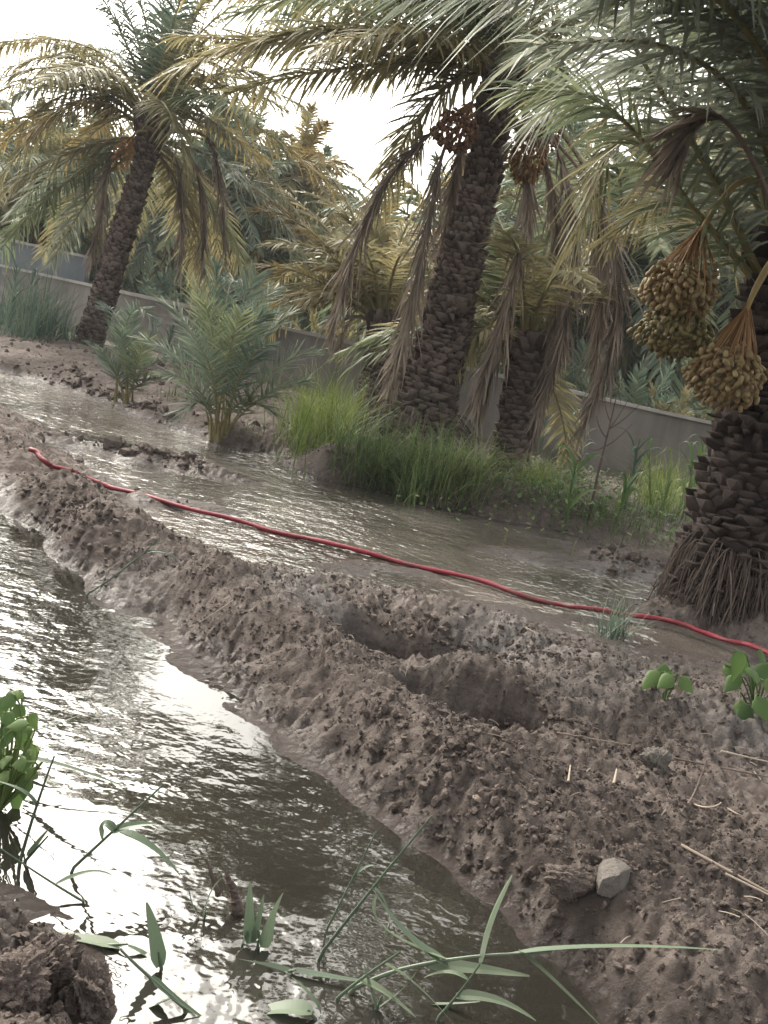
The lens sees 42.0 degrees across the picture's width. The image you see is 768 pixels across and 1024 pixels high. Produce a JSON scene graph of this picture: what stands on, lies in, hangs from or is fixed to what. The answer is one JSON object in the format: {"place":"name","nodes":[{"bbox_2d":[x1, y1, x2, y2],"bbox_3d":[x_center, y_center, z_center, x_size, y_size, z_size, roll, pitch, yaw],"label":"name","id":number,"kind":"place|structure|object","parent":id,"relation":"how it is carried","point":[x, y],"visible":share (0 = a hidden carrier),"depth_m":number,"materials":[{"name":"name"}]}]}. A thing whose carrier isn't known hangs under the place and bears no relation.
{"place":"outdoors","nodes":[
{"label":"outdoors","id":0,"kind":"place"},
{"bbox_2d":[0,509,605,1023],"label":"ditch water","id":1,"kind":"structure","parent":0,"point":[242,801],"depth_m":1.83,"materials":[{"name":"grey liquid"}]},
{"bbox_2d":[0,689,42,810],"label":"leafy plant","id":2,"kind":"object","parent":1,"relation":"on","point":[21,772],"visible":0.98,"depth_m":1.75,"materials":[{"name":"green plant"}]},
{"bbox_2d":[0,756,54,864],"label":"reed","id":3,"kind":"object","parent":1,"relation":"on","point":[32,798],"visible":0.94,"depth_m":1.64,"materials":[{"name":"green plant"}]},
{"bbox_2d":[23,828,49,863],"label":"reed","id":4,"kind":"object","parent":1,"relation":"on","point":[33,848],"visible":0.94,"depth_m":1.65,"materials":[{"name":"green plant"}]},
{"bbox_2d":[0,847,111,903],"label":"reed","id":5,"kind":"object","parent":1,"relation":"on","point":[67,878],"visible":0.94,"depth_m":1.58,"materials":[{"name":"green plant"}]},
{"bbox_2d":[0,688,127,787],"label":"reed","id":6,"kind":"object","parent":1,"relation":"on","point":[63,765],"visible":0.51,"depth_m":1.93,"materials":[{"name":"green plant"}]},
{"bbox_2d":[60,932,146,956],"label":"reed","id":7,"kind":"object","parent":1,"relation":"on","point":[103,941],"visible":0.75,"depth_m":1.50,"materials":[{"name":"green plant"}]},
{"bbox_2d":[70,783,179,875],"bbox_3d":[-0.417,0.536,1.648,0.185,0.210,0.031,12,9,0],"label":"reed","id":8,"kind":"object","parent":1,"relation":"on","point":[123,827],"visible":0.98,"depth_m":1.65,"materials":[{"name":"green plant"}]},
{"bbox_2d":[146,902,165,970],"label":"reed","id":9,"kind":"object","parent":1,"relation":"on","point":[157,951],"visible":0.94,"depth_m":1.46,"materials":[{"name":"green plant"}]},
{"bbox_2d":[119,948,201,1016],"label":"reed","id":10,"kind":"object","parent":1,"relation":"on","point":[168,992],"visible":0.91,"depth_m":1.39,"materials":[{"name":"green plant"}]},
{"bbox_2d":[189,880,219,920],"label":"reed","id":11,"kind":"object","parent":1,"relation":"on","point":[204,917],"visible":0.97,"depth_m":1.61,"materials":[{"name":"green plant"}]},
{"bbox_2d":[204,857,244,915],"bbox_3d":[-0.263,0.618,1.644,0.084,0.088,0.024,12,9,0],"label":"stump","id":12,"kind":"object","parent":1,"relation":"on","point":[235,902],"visible":0.98,"depth_m":1.64,"materials":[{"name":"brown wood"}]},
{"bbox_2d":[241,882,282,948],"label":"reed","id":13,"kind":"object","parent":1,"relation":"on","point":[251,930],"visible":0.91,"depth_m":1.56,"materials":[{"name":"green plant"}]},
{"bbox_2d":[267,977,320,1020],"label":"reed","id":14,"kind":"object","parent":1,"relation":"on","point":[298,1006],"visible":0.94,"depth_m":1.44,"materials":[{"name":"green plant"}]},
{"bbox_2d":[196,951,479,1004],"bbox_3d":[-0.072,0.719,1.527,0.439,0.041,0.018,12,9,0],"label":"reed","id":15,"kind":"object","parent":1,"relation":"on","point":[288,970],"visible":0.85,"depth_m":1.53,"materials":[{"name":"green plant"}]},
{"bbox_2d":[324,832,375,934],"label":"reed","id":16,"kind":"object","parent":1,"relation":"on","point":[357,872],"visible":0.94,"depth_m":1.63,"materials":[{"name":"green plant"}]},
{"bbox_2d":[317,815,432,961],"bbox_3d":[-0.019,0.594,1.552,0.128,0.297,0.014,12,9,0],"label":"reed","id":17,"kind":"object","parent":1,"relation":"on","point":[330,941],"visible":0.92,"depth_m":1.55,"materials":[{"name":"green plant"}]},
{"bbox_2d":[364,964,415,1010],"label":"reed","id":18,"kind":"object","parent":1,"relation":"on","point":[377,1005],"visible":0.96,"depth_m":1.48,"materials":[{"name":"green plant"}]},
{"bbox_2d":[336,951,446,1016],"bbox_3d":[0.018,0.706,1.481,0.171,0.119,0.020,12,9,0],"label":"reed","id":19,"kind":"object","parent":1,"relation":"on","point":[377,986],"visible":0.94,"depth_m":1.48,"materials":[{"name":"green plant"}]},
{"bbox_2d":[424,963,535,1020],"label":"reed","id":20,"kind":"object","parent":1,"relation":"on","point":[466,994],"visible":1,"depth_m":1.48,"materials":[{"name":"green plant"}]},
{"bbox_2d":[348,875,718,1023],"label":"reed","id":21,"kind":"object","parent":1,"relation":"on","point":[438,961],"visible":0.95,"depth_m":1.49,"materials":[{"name":"green plant"}]},
{"bbox_2d":[0,0,745,312],"label":"sky","id":22,"kind":"structure","parent":0,"point":[357,129],"materials":[{"name":"white"}]},
{"bbox_2d":[0,373,750,661],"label":"channel water","id":23,"kind":"structure","parent":0,"point":[284,499],"depth_m":5.34,"materials":[{"name":"liquid"}]},
{"bbox_2d":[28,447,767,654],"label":"hose","id":24,"kind":"object","parent":23,"relation":"on","point":[40,457],"visible":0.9,"depth_m":4.59,"materials":[{"name":"red rubber"}]},
{"bbox_2d":[0,314,767,1023],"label":"ground","id":25,"kind":"structure","parent":0,"point":[318,680],"depth_m":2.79,"materials":[{"name":"brown soil"}]},
{"bbox_2d":[0,242,43,332],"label":"reed","id":26,"kind":"object","parent":25,"relation":"on","point":[18,282],"visible":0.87,"depth_m":11.61,"materials":[{"name":"green plant"}]},
{"bbox_2d":[0,944,51,1012],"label":"soil clod","id":27,"kind":"object","parent":25,"relation":"on","point":[25,973],"visible":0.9,"depth_m":1.27,"materials":[{"name":"soil"}]},
{"bbox_2d":[1,246,54,309],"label":"reed","id":28,"kind":"object","parent":25,"relation":"on","point":[35,270],"visible":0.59,"depth_m":12.49,"materials":[{"name":"green plant"}]},
{"bbox_2d":[0,76,83,249],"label":"palm","id":29,"kind":"object","parent":25,"relation":"on","point":[5,113],"visible":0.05,"depth_m":20.25,"materials":[{"name":"green plant"}]},
{"bbox_2d":[0,237,89,282],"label":"wall","id":30,"kind":"structure","parent":25,"relation":"on","point":[75,267],"depth_m":16.52,"materials":[{"name":"grey concrete"}]},
{"bbox_2d":[28,287,67,328],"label":"reed","id":31,"kind":"object","parent":25,"relation":"on","point":[46,305],"visible":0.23,"depth_m":12.58,"materials":[{"name":"green plant"}]},
{"bbox_2d":[24,932,84,1004],"bbox_3d":[-0.454,0.617,1.353,0.092,0.090,0.090,3,13,-45],"label":"soil clod","id":32,"kind":"object","parent":25,"relation":"on","point":[64,953],"visible":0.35,"depth_m":1.33,"materials":[{"name":"brown soil"}]},
{"bbox_2d":[0,246,139,344],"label":"grass clump","id":33,"kind":"object","parent":25,"relation":"on","point":[32,323],"visible":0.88,"depth_m":11.99,"materials":[{"name":"green plant"}]},
{"bbox_2d":[0,97,160,293],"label":"palm","id":34,"kind":"object","parent":25,"relation":"on","point":[42,148],"visible":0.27,"depth_m":18.02,"materials":[{"name":"green plant"}]},
{"bbox_2d":[57,956,114,1021],"bbox_3d":[-0.398,0.641,1.347,0.074,0.089,0.090,12,9,0],"label":"soil clod","id":35,"kind":"object","parent":25,"relation":"on","point":[86,989],"visible":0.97,"depth_m":1.32,"materials":[{"name":"brown soil"}]},
{"bbox_2d":[13,91,176,291],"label":"palm","id":36,"kind":"object","parent":25,"relation":"on","point":[127,135],"visible":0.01,"depth_m":23.93,"materials":[{"name":"green plant"}]},
{"bbox_2d":[74,243,125,290],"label":"young palm","id":37,"kind":"object","parent":25,"relation":"on","point":[82,249],"visible":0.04,"depth_m":18.21,"materials":[{"name":"green plant"}]},
{"bbox_2d":[82,297,183,402],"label":"young palm","id":38,"kind":"object","parent":25,"relation":"on","point":[129,365],"visible":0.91,"depth_m":8.49,"materials":[{"name":"green plant"}]},
{"bbox_2d":[86,536,179,597],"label":"reed","id":39,"kind":"object","parent":25,"relation":"on","point":[131,562],"visible":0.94,"depth_m":3.11,"materials":[{"name":"green plant"}]},
{"bbox_2d":[110,130,176,291],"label":"palm","id":40,"kind":"object","parent":25,"relation":"on","point":[129,132],"visible":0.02,"depth_m":28.79,"materials":[{"name":"green plant"}]},
{"bbox_2d":[95,251,208,304],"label":"young palm","id":41,"kind":"object","parent":25,"relation":"on","point":[158,289],"visible":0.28,"depth_m":17.11,"materials":[{"name":"green plant"}]},
{"bbox_2d":[161,322,180,363],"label":"tall weed","id":42,"kind":"object","parent":25,"relation":"on","point":[171,336],"visible":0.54,"depth_m":11.84,"materials":[{"name":"green plant"}]},
{"bbox_2d":[145,330,196,364],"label":"grass clump","id":43,"kind":"object","parent":25,"relation":"on","point":[175,346],"visible":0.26,"depth_m":13.31,"materials":[{"name":"green plant"}]},
{"bbox_2d":[0,0,344,346],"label":"date palm","id":44,"kind":"object","parent":25,"relation":"on","point":[152,119],"visible":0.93,"depth_m":12.34,"materials":[{"name":"green plant"}]},
{"bbox_2d":[76,92,318,327],"bbox_3d":[-3.609,-5.990,20.631,5.583,5.164,5.541,14,9,11],"label":"palm","id":45,"kind":"object","parent":25,"relation":"on","point":[169,242],"visible":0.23,"depth_m":19.61,"materials":[{"name":"green plant"}]},
{"bbox_2d":[189,600,232,627],"bbox_3d":[-0.513,0.302,2.953,0.119,0.119,0.017,14,9,10],"label":"straw","id":46,"kind":"object","parent":25,"relation":"on","point":[211,614],"visible":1,"depth_m":2.94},
{"bbox_2d":[132,89,327,318],"bbox_3d":[-3.258,-7.256,24.427,6.072,5.956,5.904,18,11,33],"label":"palm","id":47,"kind":"object","parent":25,"relation":"on","point":[263,141],"visible":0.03,"depth_m":23.84,"materials":[{"name":"green plant"}]},
{"bbox_2d":[127,254,334,443],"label":"young palm","id":48,"kind":"object","parent":25,"relation":"on","point":[228,358],"visible":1,"depth_m":7.14,"materials":[{"name":"green plant"}]},
{"bbox_2d":[212,283,306,328],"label":"young palm","id":49,"kind":"object","parent":25,"relation":"on","point":[282,308],"visible":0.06,"depth_m":16.17,"materials":[{"name":"green plant"}]},
{"bbox_2d":[293,308,357,341],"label":"young palm","id":50,"kind":"object","parent":25,"relation":"on","point":[313,325],"visible":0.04,"depth_m":14.77,"materials":[{"name":"green plant"}]},
{"bbox_2d":[281,143,371,284],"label":"palm","id":51,"kind":"object","parent":25,"relation":"on","point":[328,152],"visible":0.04,"depth_m":28.60,"materials":[{"name":"green plant"}]},
{"bbox_2d":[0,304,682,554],"bbox_3d":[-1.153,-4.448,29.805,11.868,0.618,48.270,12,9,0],"label":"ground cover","id":52,"kind":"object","parent":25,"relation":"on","point":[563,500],"visible":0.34,"depth_m":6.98,"materials":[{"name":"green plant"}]},
{"bbox_2d":[283,196,403,340],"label":"palm","id":53,"kind":"object","parent":25,"relation":"on","point":[307,319],"visible":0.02,"depth_m":22.44,"materials":[{"name":"green plant"}]},
{"bbox_2d":[0,264,711,493],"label":"boundary wall","id":54,"kind":"structure","parent":25,"relation":"on","point":[674,430],"depth_m":11.65,"materials":[{"name":"grey concrete"}]},
{"bbox_2d":[0,118,713,419],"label":"palm grove","id":55,"kind":"object","parent":25,"relation":"on","point":[702,410],"visible":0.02,"depth_m":20.50,"materials":[{"name":"green plant"}]},
{"bbox_2d":[214,97,368,290],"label":"palm","id":56,"kind":"object","parent":55,"relation":"on","point":[307,136],"visible":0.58,"depth_m":20.73,"materials":[{"name":"green plant"}]},
{"bbox_2d":[503,105,636,237],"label":"palm","id":57,"kind":"object","parent":55,"relation":"on","point":[553,153],"visible":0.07,"depth_m":21.41,"materials":[{"name":"green plant"}]},
{"bbox_2d":[574,103,728,392],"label":"palm","id":58,"kind":"object","parent":55,"relation":"on","point":[640,358],"visible":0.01,"depth_m":18.75,"materials":[{"name":"green plant"}]},
{"bbox_2d":[179,325,535,473],"bbox_3d":[-0.269,-0.986,8.280,3.348,1.117,3.718,12,9,0],"label":"grass clump","id":59,"kind":"object","parent":25,"relation":"on","point":[303,418],"visible":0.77,"depth_m":7.70,"materials":[{"name":"green plant"}]},
{"bbox_2d":[239,157,490,413],"bbox_3d":[-0.292,-2.289,11.671,3.430,3.886,3.614,12,9,0],"label":"date palm","id":60,"kind":"object","parent":25,"relation":"on","point":[382,282],"visible":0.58,"depth_m":11.60,"materials":[{"name":"green plant"}]},
{"bbox_2d":[365,733,385,753],"bbox_3d":[-0.020,0.520,2.246,0.050,0.036,0.066,12,9,0],"label":"clod","id":61,"kind":"object","parent":25,"relation":"on","point":[374,743],"visible":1,"depth_m":2.23,"materials":[{"name":"soil"}]},
{"bbox_2d":[126,352,634,511],"bbox_3d":[-0.232,-0.596,6.915,4.218,0.827,3.957,18,11,33],"label":"grass clump","id":62,"kind":"object","parent":25,"relation":"on","point":[379,459],"visible":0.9,"depth_m":6.83,"materials":[{"name":"green plant"}]},
{"bbox_2d":[30,340,767,942],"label":"straw litter","id":63,"kind":"object","parent":25,"relation":"on","point":[522,746],"visible":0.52,"depth_m":2.64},
{"bbox_2d":[123,360,691,554],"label":"scattered grass","id":64,"kind":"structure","parent":25,"relation":"on","point":[604,516],"depth_m":6.97,"materials":[{"name":"green plant"}]},
{"bbox_2d":[135,0,683,464],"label":"date palm","id":65,"kind":"object","parent":25,"relation":"on","point":[429,366],"visible":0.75,"depth_m":8.01,"materials":[{"name":"green plant"}]},
{"bbox_2d":[301,150,571,370],"bbox_3d":[0.870,-3.388,15.167,4.298,4.313,4.497,19,11,36],"label":"palm","id":66,"kind":"object","parent":25,"relation":"on","point":[416,194],"visible":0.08,"depth_m":14.54,"materials":[{"name":"green plant"}]},
{"bbox_2d":[407,346,503,373],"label":"young palm","id":67,"kind":"object","parent":25,"relation":"on","point":[478,357],"visible":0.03,"depth_m":13.16,"materials":[{"name":"green plant"}]},
{"bbox_2d":[340,161,590,373],"bbox_3d":[1.798,-3.979,18.605,5.541,5.164,5.583,13,9,5],"label":"palm","id":68,"kind":"object","parent":25,"relation":"on","point":[504,206],"visible":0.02,"depth_m":18.18,"materials":[{"name":"green plant"}]},
{"bbox_2d":[347,414,586,512],"bbox_3d":[0.632,-0.366,7.036,2.090,0.703,2.861,12,9,0],"label":"grass clump","id":69,"kind":"object","parent":25,"relation":"on","point":[482,475],"visible":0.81,"depth_m":6.83,"materials":[{"name":"green plant"}]},
{"bbox_2d":[472,794,480,801],"bbox_3d":[0.190,0.582,2.031,0.025,0.014,0.018,12,9,0],"label":"stone","id":70,"kind":"object","parent":25,"relation":"on","point":[477,798],"visible":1,"depth_m":2.02,"materials":[{"name":"stone"}]},
{"bbox_2d":[326,147,649,474],"bbox_3d":[1.047,-1.828,8.763,2.486,3.142,3.224,17,10,27],"label":"date palm","id":71,"kind":"object","parent":25,"relation":"on","point":[526,359],"visible":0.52,"depth_m":8.62,"materials":[{"name":"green plant"}]},
{"bbox_2d":[537,414,552,458],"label":"tall weed","id":72,"kind":"object","parent":25,"relation":"on","point":[540,442],"visible":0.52,"depth_m":10.70,"materials":[{"name":"green plant"}]},
{"bbox_2d":[348,0,767,631],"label":"date palm","id":73,"kind":"object","parent":25,"relation":"on","point":[718,560],"visible":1,"depth_m":4.35,"materials":[{"name":"green plant"}]},
{"bbox_2d":[504,445,615,495],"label":"grass clump","id":74,"kind":"object","parent":25,"relation":"on","point":[539,469],"visible":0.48,"depth_m":7.85,"materials":[{"name":"green plant"}]},
{"bbox_2d":[500,338,623,393],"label":"young palm","id":75,"kind":"object","parent":25,"relation":"on","point":[574,379],"visible":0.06,"depth_m":13.17,"materials":[{"name":"green plant"}]},
{"bbox_2d":[546,409,584,461],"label":"tall weed","id":76,"kind":"object","parent":25,"relation":"on","point":[557,439],"visible":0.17,"depth_m":10.57,"materials":[{"name":"green plant"}]},
{"bbox_2d":[567,765,570,781],"bbox_3d":[0.404,0.570,2.180,0.005,0.018,0.061,14,9,10],"label":"straw","id":77,"kind":"object","parent":25,"relation":"on","point":[568,779],"visible":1,"depth_m":2.17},
{"bbox_2d":[544,863,595,902],"bbox_3d":[0.327,0.654,1.767,0.095,0.065,0.070,12,9,0],"label":"soil clod","id":78,"kind":"object","parent":25,"relation":"on","point":[570,883],"visible":1,"depth_m":1.75,"materials":[{"name":"brown soil"}]},
{"bbox_2d":[550,445,605,522],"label":"tall weed","id":79,"kind":"object","parent":25,"relation":"on","point":[573,480],"visible":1,"depth_m":6.65,"materials":[{"name":"green plant"}]},
{"bbox_2d":[563,428,603,467],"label":"tall weed","id":80,"kind":"object","parent":25,"relation":"on","point":[580,450],"visible":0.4,"depth_m":10.33,"materials":[{"name":"green plant"}]},
{"bbox_2d":[557,732,629,744],"bbox_3d":[0.559,0.597,2.622,0.262,0.033,0.014,8,10,-26],"label":"straw","id":81,"kind":"object","parent":25,"relation":"on","point":[591,738],"visible":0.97,"depth_m":2.61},
{"bbox_2d":[533,586,664,642],"bbox_3d":[0.913,0.414,4.150,0.820,0.236,0.489,3,13,-45],"label":"grass clump","id":82,"kind":"object","parent":25,"relation":"on","point":[613,625],"visible":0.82,"depth_m":4.14,"materials":[{"name":"green plant"}]},
{"bbox_2d":[478,123,743,420],"bbox_3d":[3.344,-3.453,15.580,5.541,5.164,5.583,12,9,0],"label":"palm","id":83,"kind":"object","parent":25,"relation":"on","point":[642,264],"visible":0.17,"depth_m":14.87,"materials":[{"name":"green plant"}]},
{"bbox_2d":[596,858,630,897],"bbox_3d":[0.408,0.645,1.771,0.063,0.050,0.066,12,9,0],"label":"stone","id":84,"kind":"object","parent":25,"relation":"on","point":[613,876],"visible":1,"depth_m":1.75,"materials":[{"name":"grey stone"}]},
{"bbox_2d":[588,398,639,512],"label":"dead weed","id":85,"kind":"object","parent":25,"relation":"on","point":[600,463],"visible":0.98,"depth_m":6.90,"materials":[{"name":"brown plant"}]},
{"bbox_2d":[613,768,617,783],"bbox_3d":[0.536,0.613,2.318,0.006,0.024,0.042,15,9,13],"label":"straw","id":86,"kind":"object","parent":25,"relation":"on","point":[614,779],"visible":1,"depth_m":2.31,"materials":[{"name":"beige plant"}]},
{"bbox_2d":[601,472,649,522],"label":"tall weed","id":87,"kind":"object","parent":25,"relation":"on","point":[625,495],"visible":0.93,"depth_m":6.86,"materials":[{"name":"green plant"}]},
{"bbox_2d":[562,354,699,414],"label":"young palm","id":88,"kind":"object","parent":25,"relation":"on","point":[644,397],"visible":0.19,"depth_m":11.86,"materials":[{"name":"green plant"}]},
{"bbox_2d":[606,427,668,510],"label":"tall weed","id":89,"kind":"object","parent":25,"relation":"on","point":[637,461],"visible":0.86,"depth_m":7.43,"materials":[{"name":"green plant"}]},
{"bbox_2d":[630,438,665,486],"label":"tall weed","id":90,"kind":"object","parent":25,"relation":"on","point":[650,445],"visible":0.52,"depth_m":10.33,"materials":[{"name":"green plant"}]},
{"bbox_2d":[599,448,697,518],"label":"grass clump","id":91,"kind":"object","parent":25,"relation":"on","point":[676,499],"visible":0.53,"depth_m":8.52,"materials":[{"name":"green plant"}]},
{"bbox_2d":[639,746,671,773],"bbox_3d":[0.692,0.630,2.543,0.088,0.064,0.067,10,9,-14],"label":"stone","id":92,"kind":"object","parent":25,"relation":"on","point":[653,757],"visible":0.9,"depth_m":2.52,"materials":[{"name":"grey stone"}]},
{"bbox_2d":[632,436,679,508],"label":"tall weed","id":93,"kind":"object","parent":25,"relation":"on","point":[649,484],"visible":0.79,"depth_m":7.91,"materials":[{"name":"green plant"}]},
{"bbox_2d":[640,447,692,515],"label":"tall weed","id":94,"kind":"object","parent":25,"relation":"on","point":[668,487],"visible":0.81,"depth_m":7.75,"materials":[{"name":"green plant"}]},
{"bbox_2d":[641,663,692,700],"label":"leafy plant","id":95,"kind":"object","parent":25,"relation":"on","point":[661,678],"visible":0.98,"depth_m":2.88,"materials":[{"name":"green plant"}]},
{"bbox_2d":[625,379,710,418],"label":"young palm","id":96,"kind":"object","parent":25,"relation":"on","point":[682,407],"visible":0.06,"depth_m":11.78,"materials":[{"name":"green plant"}]},
{"bbox_2d":[664,441,707,519],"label":"tall weed","id":97,"kind":"object","parent":25,"relation":"on","point":[690,485],"visible":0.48,"depth_m":7.98,"materials":[{"name":"green plant"}]},
{"bbox_2d":[683,434,706,488],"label":"tall weed","id":98,"kind":"object","parent":25,"relation":"on","point":[703,449],"visible":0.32,"depth_m":8.86,"materials":[{"name":"green plant"}]},
{"bbox_2d":[686,760,707,804],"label":"twig","id":99,"kind":"object","parent":25,"relation":"on","point":[690,799],"visible":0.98,"depth_m":2.46,"materials":[{"name":"brown wood"}]},
{"bbox_2d":[693,802,721,807],"bbox_3d":[0.766,0.694,2.352,0.060,0.028,0.056,12,9,0],"label":"straw","id":100,"kind":"object","parent":25,"relation":"on","point":[706,806],"visible":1,"depth_m":2.34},
{"bbox_2d":[672,757,767,777],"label":"twig","id":101,"kind":"object","parent":25,"relation":"on","point":[680,759],"visible":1,"depth_m":2.59,"materials":[{"name":"brown wood"}]},
{"bbox_2d":[680,844,767,892],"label":"straw","id":102,"kind":"object","parent":25,"relation":"on","point":[717,864],"visible":0.98,"depth_m":1.98,"materials":[{"name":"beige plant"}]},
{"bbox_2d":[721,750,767,761],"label":"straw","id":103,"kind":"object","parent":25,"relation":"on","point":[723,751],"visible":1,"depth_m":2.69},
{"bbox_2d":[722,648,767,721],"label":"leafy plant","id":104,"kind":"object","parent":25,"relation":"on","point":[736,668],"visible":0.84,"depth_m":2.97,"materials":[{"name":"green plant"}]},
{"bbox_2d":[725,873,767,895],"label":"straw","id":105,"kind":"object","parent":25,"relation":"on","point":[743,882],"visible":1,"depth_m":1.93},
{"bbox_2d":[570,102,761,388],"bbox_3d":[5.864,-4.220,16.321,5.056,5.074,5.290,20,12,38],"label":"palm","id":106,"kind":"object","parent":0,"point":[726,313],"visible":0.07,"depth_m":15.57,"materials":[{"name":"green plant"}]}
]}

